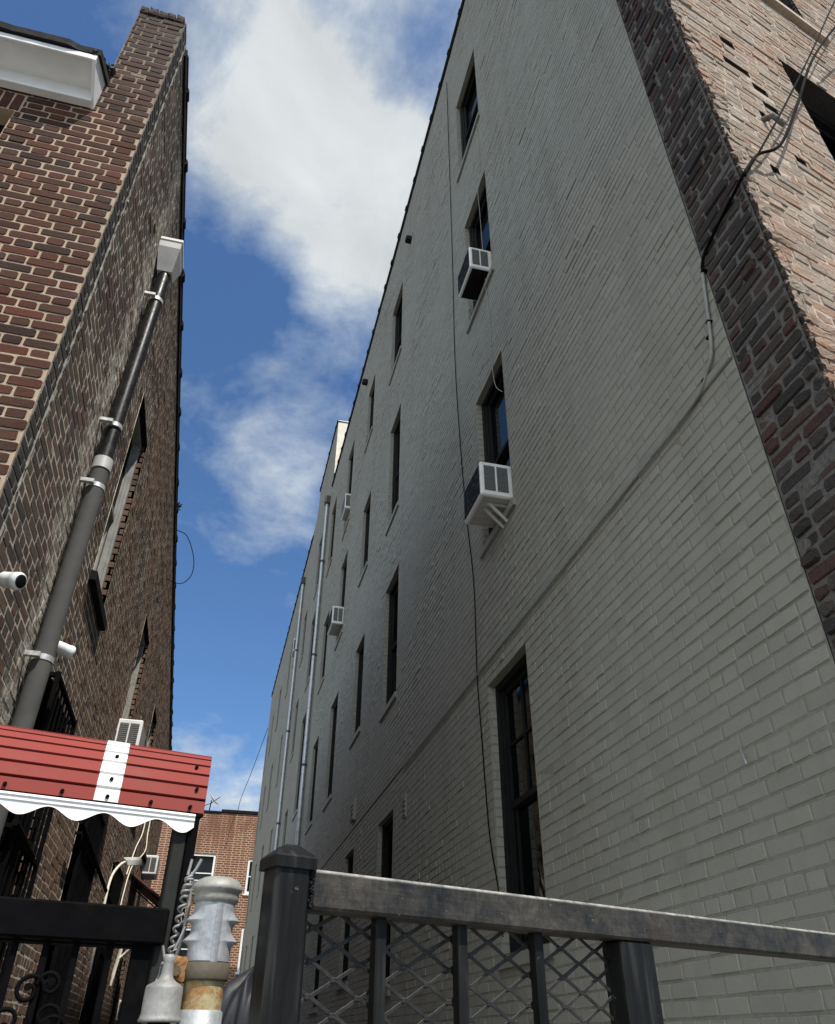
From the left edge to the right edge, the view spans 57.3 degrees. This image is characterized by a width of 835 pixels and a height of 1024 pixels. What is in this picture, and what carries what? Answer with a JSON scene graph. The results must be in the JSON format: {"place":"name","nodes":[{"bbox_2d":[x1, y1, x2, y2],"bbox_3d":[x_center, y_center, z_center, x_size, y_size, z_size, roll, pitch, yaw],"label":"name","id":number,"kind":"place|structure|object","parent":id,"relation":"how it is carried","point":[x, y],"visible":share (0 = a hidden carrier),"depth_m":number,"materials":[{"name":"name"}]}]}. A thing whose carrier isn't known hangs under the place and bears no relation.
{"place":"outdoors","nodes":[
{"label":"outdoors","id":0,"kind":"place"},
{"bbox_2d":[0,818,199,1023],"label":"iron gate","id":1,"kind":"structure","parent":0,"point":[144,934],"depth_m":2.16,"materials":[{"name":"black metal"}]},
{"bbox_2d":[0,724,211,832],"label":"awning","id":2,"kind":"object","parent":1,"relation":"attached to","point":[74,778],"visible":1,"depth_m":2.41,"materials":[{"name":"red metal"}]},
{"bbox_2d":[0,0,461,810],"label":"sky","id":3,"kind":"structure","parent":0,"point":[308,120],"materials":[{"name":"blue"}]},
{"bbox_2d":[239,419,347,974],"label":"apartment building","id":4,"kind":"structure","parent":0,"point":[269,798],"depth_m":26.46,"materials":[{"name":"grey brick"}]},
{"bbox_2d":[274,577,305,849],"bbox_3d":[-4.306,8.933,24.130,0.164,15.740,0.220,9,-36,-11],"label":"downspout","id":5,"kind":"object","parent":4,"relation":"attached to","point":[303,581],"visible":0.71,"depth_m":25.49,"materials":[{"name":"metal"}]},
{"bbox_2d":[291,638,295,656],"bbox_3d":[-4.538,5.045,28.337,0.218,0.510,0.614,9,-36,-11],"label":"air conditioner","id":6,"kind":"object","parent":4,"relation":"attached to","point":[293,648],"visible":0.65,"depth_m":28.15,"materials":[{"name":"white metal"}]},
{"bbox_2d":[289,707,297,762],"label":"window","id":7,"kind":"structure","parent":4,"relation":"in","point":[297,707],"depth_m":23.71,"materials":[{"name":"grey glass"}]},
{"bbox_2d":[292,719,305,820],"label":"window","id":8,"kind":"structure","parent":4,"relation":"in","point":[296,811],"depth_m":20.70,"materials":[{"name":"black paint"}]},
{"bbox_2d":[299,618,306,667],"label":"window","id":9,"kind":"structure","parent":4,"relation":"in","point":[306,618],"depth_m":25.27,"materials":[{"name":"grey glass"}]},
{"bbox_2d":[304,621,314,691],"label":"window","id":10,"kind":"structure","parent":4,"relation":"in","point":[314,621],"depth_m":22.54,"materials":[{"name":"grey glass"}]},
{"bbox_2d":[295,495,330,845],"bbox_3d":[-2.769,5.737,18.973,0.164,15.090,0.220,9,-36,-11],"label":"downspout","id":11,"kind":"object","parent":4,"relation":"attached to","point":[308,717],"visible":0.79,"depth_m":19.90,"materials":[{"name":"metal"}]},
{"bbox_2d":[313,543,321,599],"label":"window","id":12,"kind":"structure","parent":4,"relation":"in","point":[321,543],"depth_m":24.10,"materials":[{"name":"black paint"}]},
{"label":"ground","id":13,"kind":"structure","parent":0,"visible":0},
{"bbox_2d":[0,5,188,1023],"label":"brick house","id":14,"kind":"structure","parent":13,"relation":"on","point":[92,192],"depth_m":5.17,"materials":[{"name":"brown brick"}]},
{"bbox_2d":[0,572,26,589],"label":"security camera","id":15,"kind":"object","parent":14,"relation":"attached to","point":[14,580],"visible":1,"depth_m":3.41,"materials":[{"name":"white plastic"}]},
{"bbox_2d":[4,818,35,860],"bbox_3d":[-2.339,1.924,4.474,0.107,0.095,0.703,9,-36,-11],"label":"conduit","id":16,"kind":"object","parent":14,"relation":"attached to","point":[15,824],"visible":0.65,"depth_m":4.39,"materials":[{"name":"black metal"}]},
{"bbox_2d":[0,687,57,896],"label":"window","id":17,"kind":"structure","parent":14,"relation":"in","point":[4,836],"depth_m":5.07,"materials":[{"name":"black paint"}]},
{"bbox_2d":[0,671,76,984],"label":"window grille","id":18,"kind":"object","parent":14,"relation":"attached to","point":[14,839],"depth_m":4.75,"materials":[{"name":"black metal"}]},
{"bbox_2d":[31,819,91,1023],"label":"window","id":19,"kind":"structure","parent":14,"relation":"in","point":[77,840],"depth_m":7.37,"materials":[{"name":"black glass"}]},
{"bbox_2d":[56,641,75,658],"bbox_3d":[-2.187,0.837,4.668,0.184,0.090,0.084,25,-42,-31],"label":"security camera","id":20,"kind":"object","parent":14,"relation":"attached to","point":[66,650],"visible":0.7,"depth_m":4.66,"materials":[{"name":"white plastic"}]},
{"bbox_2d":[36,814,105,1023],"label":"window grille","id":21,"kind":"object","parent":14,"relation":"attached to","point":[82,884],"depth_m":6.73,"materials":[{"name":"black metal"}]},
{"bbox_2d":[0,236,183,837],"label":"downspout","id":22,"kind":"object","parent":14,"relation":"attached to","point":[170,262],"visible":1,"depth_m":4.83,"materials":[{"name":"metal"}]},
{"bbox_2d":[75,820,112,903],"bbox_3d":[-3.284,3.678,7.801,0.107,0.170,3.901,9,-36,-11],"label":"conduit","id":23,"kind":"object","parent":14,"relation":"attached to","point":[84,832],"visible":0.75,"depth_m":7.18,"materials":[{"name":"black metal"}]},
{"bbox_2d":[79,871,113,1023],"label":"window","id":24,"kind":"structure","parent":14,"relation":"in","point":[90,977],"depth_m":9.51,"materials":[{"name":"black paint"}]},
{"bbox_2d":[83,862,123,1023],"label":"window grille","id":25,"kind":"object","parent":14,"relation":"attached to","point":[116,888],"depth_m":9.21,"materials":[{"name":"black paint"}]},
{"bbox_2d":[88,857,142,973],"bbox_3d":[-3.494,4.583,8.771,0.149,1.294,0.839,-2,-35,4],"label":"wall lamp","id":26,"kind":"object","parent":14,"relation":"attached to","point":[132,861],"visible":0.84,"depth_m":8.88,"materials":[{"name":"grey metal"}]},
{"bbox_2d":[89,413,141,630],"bbox_3d":[-2.651,-0.074,6.448,0.395,1.913,0.880,9,-36,-11],"label":"window","id":27,"kind":"structure","parent":14,"relation":"in","point":[97,576],"depth_m":6.67,"materials":[{"name":"grey metal"}]},
{"bbox_2d":[109,949,124,1023],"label":"window","id":28,"kind":"structure","parent":14,"relation":"in","point":[124,949],"depth_m":13.04,"materials":[{"name":"black paint"}]},
{"bbox_2d":[116,1000,121,1021],"bbox_3d":[-5.182,8.786,13.438,0.308,0.310,0.674,9,-36,-11],"label":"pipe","id":29,"kind":"object","parent":14,"relation":"attached to","point":[119,1005],"visible":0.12,"depth_m":13.16,"materials":[{"name":"white metal"}]},
{"bbox_2d":[109,949,130,985],"bbox_3d":[-4.403,6.787,11.483,0.340,0.584,0.100,9,-36,-11],"label":"wall bracket","id":30,"kind":"object","parent":14,"relation":"attached to","point":[120,956],"depth_m":11.49,"materials":[{"name":"beige metal"}]},
{"bbox_2d":[115,719,144,745],"bbox_3d":[-3.187,2.538,8.342,0.338,0.380,0.564,9,-36,-11],"label":"air conditioner","id":31,"kind":"object","parent":14,"relation":"attached to","point":[130,731],"visible":0.44,"depth_m":8.17,"materials":[{"name":"white metal"}]},
{"bbox_2d":[122,628,144,718],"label":"window","id":32,"kind":"structure","parent":14,"relation":"in","point":[142,643],"depth_m":9.48,"materials":[{"name":"grey metal"}]},
{"bbox_2d":[120,820,150,904],"bbox_3d":[-4.478,5.846,12.081,0.098,2.607,2.714,9,-36,-11],"label":"cable","id":33,"kind":"object","parent":14,"relation":"attached to","point":[132,866],"visible":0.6,"depth_m":11.54,"materials":[{"name":"beige plastic"}]},
{"bbox_2d":[126,822,145,874],"bbox_3d":[-4.360,5.131,11.926,0.038,1.210,1.412,9,-36,-11],"label":"cable","id":34,"kind":"object","parent":14,"relation":"attached to","point":[136,845],"visible":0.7,"depth_m":11.79,"materials":[{"name":"white plastic"}]},
{"bbox_2d":[132,873,159,907],"bbox_3d":[-4.467,6.533,12.618,0.566,0.809,1.532,9,-36,-11],"label":"door canopy","id":35,"kind":"object","parent":14,"relation":"attached to","point":[148,892],"visible":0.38,"depth_m":12.59,"materials":[{"name":"red metal"}]},
{"bbox_2d":[138,717,153,825],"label":"window","id":36,"kind":"structure","parent":14,"relation":"in","point":[152,723],"depth_m":12.30,"materials":[{"name":"grey metal"}]},
{"bbox_2d":[142,821,149,862],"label":"window","id":37,"kind":"structure","parent":14,"relation":"in","point":[144,856],"depth_m":13.81,"materials":[{"name":"black paint"}]},
{"bbox_2d":[141,855,159,879],"bbox_3d":[-5.001,6.619,14.211,0.338,0.330,0.614,9,-36,-11],"label":"air conditioner","id":38,"kind":"object","parent":14,"relation":"attached to","point":[150,868],"visible":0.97,"depth_m":14.00,"materials":[{"name":"white metal"}]},
{"bbox_2d":[168,530,193,583],"bbox_3d":[-3.362,0.649,10.960,0.336,0.773,0.218,9,-36,-11],"label":"wire","id":39,"kind":"object","parent":14,"relation":"attached to","point":[193,559],"visible":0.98,"depth_m":11.07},
{"bbox_2d":[147,1022,169,1023],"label":"support rod","id":40,"kind":"object","parent":13,"relation":"on","point":[158,1023],"visible":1,"depth_m":0.95,"materials":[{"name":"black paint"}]},
{"bbox_2d":[137,954,182,1022],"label":"pipe fitting","id":41,"kind":"object","parent":40,"relation":"on","point":[162,998],"visible":0.99,"depth_m":0.96,"materials":[{"name":"metal"}]},
{"bbox_2d":[147,809,257,1023],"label":"brick building","id":42,"kind":"structure","parent":13,"relation":"on","point":[225,842],"depth_m":41.50,"materials":[{"name":"brown brick"}]},
{"bbox_2d":[179,928,190,956],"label":"window","id":43,"kind":"structure","parent":42,"relation":"in","point":[183,952],"depth_m":39.07,"materials":[{"name":"white glass"}]},
{"bbox_2d":[190,880,197,890],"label":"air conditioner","id":44,"kind":"object","parent":42,"relation":"attached to","point":[193,882],"visible":0.11,"depth_m":40.16,"materials":[{"name":"white metal"}]},
{"bbox_2d":[191,853,215,893],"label":"window","id":45,"kind":"structure","parent":42,"relation":"in","point":[206,868],"depth_m":41.30,"materials":[{"name":"white glass"}]},
{"bbox_2d":[205,792,219,809],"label":"satellite dish","id":46,"kind":"object","parent":42,"relation":"on","point":[213,798],"visible":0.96,"depth_m":42.98,"materials":[{"name":"grey metal"}]},
{"bbox_2d":[235,928,243,973],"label":"window","id":47,"kind":"structure","parent":42,"relation":"in","point":[242,933],"depth_m":39.33,"materials":[{"name":"white plastic"}]},
{"bbox_2d":[243,859,252,894],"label":"window","id":48,"kind":"structure","parent":42,"relation":"in","point":[247,884],"depth_m":41.40,"materials":[{"name":"white plastic"}]},
{"bbox_2d":[238,728,267,809],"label":"wire","id":49,"kind":"object","parent":42,"relation":"on","point":[252,769],"visible":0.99,"depth_m":42.67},
{"bbox_2d":[173,876,242,1023],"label":"steel pole","id":50,"kind":"object","parent":13,"relation":"on","point":[201,970],"visible":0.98,"depth_m":1.01,"materials":[{"name":"metal"}]},
{"bbox_2d":[155,926,185,980],"bbox_3d":[-0.328,0.586,1.008,0.011,0.071,0.033,-28,-44,34],"label":"wire tie","id":51,"kind":"object","parent":50,"relation":"attached to","point":[172,951],"visible":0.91,"depth_m":1.01,"materials":[{"name":"metal"}]},
{"bbox_2d":[161,859,202,965],"bbox_3d":[-0.332,0.559,1.073,0.017,0.138,0.039,-28,-44,35],"label":"twisted wire","id":52,"kind":"object","parent":50,"relation":"attached to","point":[185,892],"visible":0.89,"depth_m":1.08,"materials":[{"name":"metal"}]},
{"bbox_2d":[221,966,253,1023],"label":"plastic bag","id":53,"kind":"object","parent":13,"relation":"on","point":[235,1004],"visible":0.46,"depth_m":1.66,"materials":[{"name":"grey plastic"}]},
{"bbox_2d":[248,844,834,1023],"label":"metal fence","id":54,"kind":"object","parent":13,"relation":"on","point":[298,887],"visible":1,"depth_m":1.15,"materials":[{"name":"black metal"}]},
{"bbox_2d":[299,0,834,1023],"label":"apartment building","id":55,"kind":"structure","parent":13,"relation":"on","point":[663,656],"depth_m":4.88,"materials":[{"name":"grey brick"}]},
{"bbox_2d":[304,745,317,834],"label":"window","id":56,"kind":"structure","parent":55,"relation":"in","point":[316,750],"depth_m":17.34,"materials":[{"name":"black paint"}]},
{"bbox_2d":[307,915,322,1014],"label":"window","id":57,"kind":"structure","parent":55,"relation":"in","point":[313,1010],"depth_m":13.05,"materials":[{"name":"black paint"}]},
{"bbox_2d":[317,622,327,694],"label":"window","id":58,"kind":"structure","parent":55,"relation":"in","point":[323,676],"depth_m":19.03,"materials":[{"name":"black glass"}]},
{"bbox_2d":[322,701,337,811],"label":"window","id":59,"kind":"structure","parent":55,"relation":"in","point":[335,708],"depth_m":15.16,"materials":[{"name":"black glass"}]},
{"bbox_2d":[325,509,335,577],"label":"window","id":60,"kind":"structure","parent":55,"relation":"in","point":[331,557],"depth_m":21.41,"materials":[{"name":"black glass"}]},
{"bbox_2d":[327,606,343,635],"bbox_3d":[-1.711,2.332,16.279,0.323,0.420,0.614,9,-36,-11],"label":"air conditioner","id":61,"kind":"object","parent":55,"relation":"attached to","point":[335,623],"visible":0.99,"depth_m":16.07,"materials":[{"name":"white metal"}]},
{"bbox_2d":[334,562,346,650],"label":"window","id":62,"kind":"structure","parent":55,"relation":"in","point":[345,568],"depth_m":17.23,"materials":[{"name":"black glass"}]},
{"bbox_2d":[335,853,353,990],"bbox_3d":[-0.958,5.743,10.803,0.165,1.710,0.880,9,-36,-11],"label":"window","id":63,"kind":"structure","parent":55,"relation":"in","point":[350,862],"depth_m":10.89,"materials":[{"name":"black glass"}]},
{"bbox_2d":[341,493,350,520],"bbox_3d":[-1.653,-0.105,18.037,0.218,0.430,0.564,9,-36,-11],"label":"air conditioner","id":64,"kind":"object","parent":55,"relation":"attached to","point":[345,512],"visible":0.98,"depth_m":17.87,"materials":[{"name":"white metal"}]},
{"bbox_2d":[341,451,353,540],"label":"window","id":65,"kind":"structure","parent":55,"relation":"in","point":[351,466],"depth_m":19.15,"materials":[{"name":"black glass"}]},
{"bbox_2d":[349,798,356,822],"bbox_3d":[-0.951,4.430,11.330,0.072,0.300,0.240,9,-36,-11],"label":"wall vent","id":66,"kind":"object","parent":55,"relation":"attached to","point":[353,807],"depth_m":11.26,"materials":[{"name":"grey metal"}]},
{"bbox_2d":[348,643,363,748],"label":"window","id":67,"kind":"structure","parent":55,"relation":"in","point":[361,654],"depth_m":13.01,"materials":[{"name":"black glass"}]},
{"bbox_2d":[357,501,370,587],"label":"window","id":68,"kind":"structure","parent":55,"relation":"in","point":[368,511],"depth_m":14.80,"materials":[{"name":"black glass"}]},
{"bbox_2d":[362,379,367,385],"bbox_3d":[-1.231,-3.055,17.966,0.142,0.110,0.110,9,-36,-11],"label":"wall vent","id":69,"kind":"object","parent":55,"relation":"attached to","point":[364,381],"depth_m":17.93,"materials":[{"name":"black metal"}]},
{"bbox_2d":[364,386,374,452],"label":"window","id":70,"kind":"structure","parent":55,"relation":"in","point":[372,397],"depth_m":16.88,"materials":[{"name":"black glass"}]},
{"bbox_2d":[381,816,392,996],"bbox_3d":[-0.232,4.475,8.743,0.385,1.845,0.980,9,-36,-11],"label":"window","id":71,"kind":"structure","parent":55,"relation":"in","point":[387,829],"depth_m":9.26,"materials":[{"name":"black glass"}]},
{"bbox_2d":[379,574,398,722],"bbox_3d":[-0.216,1.810,10.604,0.385,1.981,0.980,9,-36,-11],"label":"window","id":72,"kind":"structure","parent":55,"relation":"in","point":[391,694],"depth_m":10.86,"materials":[{"name":"black glass"}]},
{"bbox_2d":[385,418,399,535],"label":"window","id":73,"kind":"structure","parent":55,"relation":"in","point":[396,449],"depth_m":12.71,"materials":[{"name":"black glass"}]},
{"bbox_2d":[388,296,401,385],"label":"window","id":74,"kind":"structure","parent":55,"relation":"in","point":[398,324],"depth_m":14.83,"materials":[{"name":"black glass"}]},
{"bbox_2d":[401,793,406,818],"bbox_3d":[-0.141,3.214,8.342,0.042,0.240,0.140,9,-36,-11],"label":"wall vent","id":75,"kind":"object","parent":55,"relation":"attached to","point":[404,809],"depth_m":8.31,"materials":[{"name":"grey metal"}]},
{"bbox_2d":[405,235,411,243],"bbox_3d":[-0.165,-5.108,14.319,0.122,0.110,0.110,9,-36,-11],"label":"wall vent","id":76,"kind":"object","parent":55,"relation":"attached to","point":[408,239],"depth_m":14.28,"materials":[{"name":"black metal"}]},
{"bbox_2d":[456,63,479,182],"bbox_3d":[0.851,-5.600,10.802,0.385,1.913,0.980,9,-36,-11],"label":"window","id":77,"kind":"structure","parent":55,"relation":"in","point":[469,114],"depth_m":11.12,"materials":[{"name":"black glass"}]},
{"bbox_2d":[458,247,491,300],"bbox_3d":[0.649,-2.601,8.399,0.313,0.350,0.454,9,-36,-11],"label":"air conditioner","id":78,"kind":"object","parent":55,"relation":"attached to","point":[475,269],"visible":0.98,"depth_m":8.26,"materials":[{"name":"white metal"}]},
{"bbox_2d":[446,82,503,936],"bbox_3d":[0.523,-2.180,9.012,0.020,12.700,0.632,9,-36,-11],"label":"cable","id":79,"kind":"object","parent":55,"relation":"attached to","point":[470,548],"visible":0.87,"depth_m":6.97,"materials":[{"name":"black rubber"}]},
{"bbox_2d":[466,183,494,333],"bbox_3d":[0.764,-3.053,8.894,0.195,1.913,0.910,9,-36,-11],"label":"window","id":80,"kind":"structure","parent":55,"relation":"in","point":[476,241],"depth_m":9.27,"materials":[{"name":"black glass"}]},
{"bbox_2d":[464,461,512,527],"bbox_3d":[0.630,-0.073,6.551,0.353,0.513,0.484,9,-36,-11],"label":"air conditioner","id":81,"kind":"object","parent":55,"relation":"on","point":[488,493],"visible":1,"depth_m":6.43,"materials":[{"name":"white metal"}]},
{"bbox_2d":[476,123,502,391],"bbox_3d":[0.748,-3.068,8.480,0.050,4.952,0.229,9,-36,-11],"label":"cable","id":82,"kind":"object","parent":55,"relation":"attached to","point":[485,279],"visible":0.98,"depth_m":8.13,"materials":[{"name":"black rubber"}]},
{"bbox_2d":[479,363,515,558],"bbox_3d":[0.764,-0.563,7.078,0.195,1.845,0.880,9,-36,-11],"label":"window","id":83,"kind":"structure","parent":55,"relation":"in","point":[494,419],"depth_m":7.44,"materials":[{"name":"black glass"}]},
{"bbox_2d":[495,653,554,969],"bbox_3d":[0.833,2.020,5.338,0.385,1.981,0.940,9,-36,-11],"label":"window","id":84,"kind":"structure","parent":55,"relation":"in","point":[524,868],"depth_m":5.52,"materials":[{"name":"black glass"}]},
{"bbox_2d":[403,268,712,768],"bbox_3d":[0.645,0.830,6.233,0.029,0.661,6.482,9,-36,-11],"label":"cable","id":85,"kind":"object","parent":55,"relation":"attached to","point":[708,322],"visible":1,"depth_m":4.22,"materials":[{"name":"grey rubber"}]},
{"bbox_2d":[740,749,746,764],"bbox_3d":[1.281,0.965,2.997,0.017,0.064,0.058,-15,-38,21],"label":"wall hook","id":86,"kind":"object","parent":55,"relation":"attached to","point":[743,756],"depth_m":2.99,"materials":[{"name":"metal"}]},
{"bbox_2d":[701,26,834,269],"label":"cable","id":87,"kind":"object","parent":55,"relation":"attached to","point":[779,145],"visible":0.99,"depth_m":3.85,"materials":[{"name":"black rubber"}]},
{"bbox_2d":[760,112,786,126],"bbox_3d":[1.998,-2.210,4.305,0.138,0.120,0.068,-10,-36,14],"label":"iron stub","id":88,"kind":"object","parent":55,"relation":"attached to","point":[773,116],"visible":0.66,"depth_m":4.28,"materials":[{"name":"grey metal"}]},
{"bbox_2d":[745,0,834,176],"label":"cable","id":89,"kind":"object","parent":55,"relation":"attached to","point":[779,115],"visible":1,"depth_m":4.37,"materials":[{"name":"black rubber"}]},
{"bbox_2d":[763,0,830,45],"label":"window","id":90,"kind":"structure","parent":55,"relation":"in","point":[779,6],"depth_m":6.39,"materials":[{"name":"paint"}]},
{"bbox_2d":[806,108,834,159],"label":"window","id":91,"kind":"structure","parent":55,"relation":"in","point":[827,131],"depth_m":5.73,"materials":[{"name":"black glass"}]}
]}

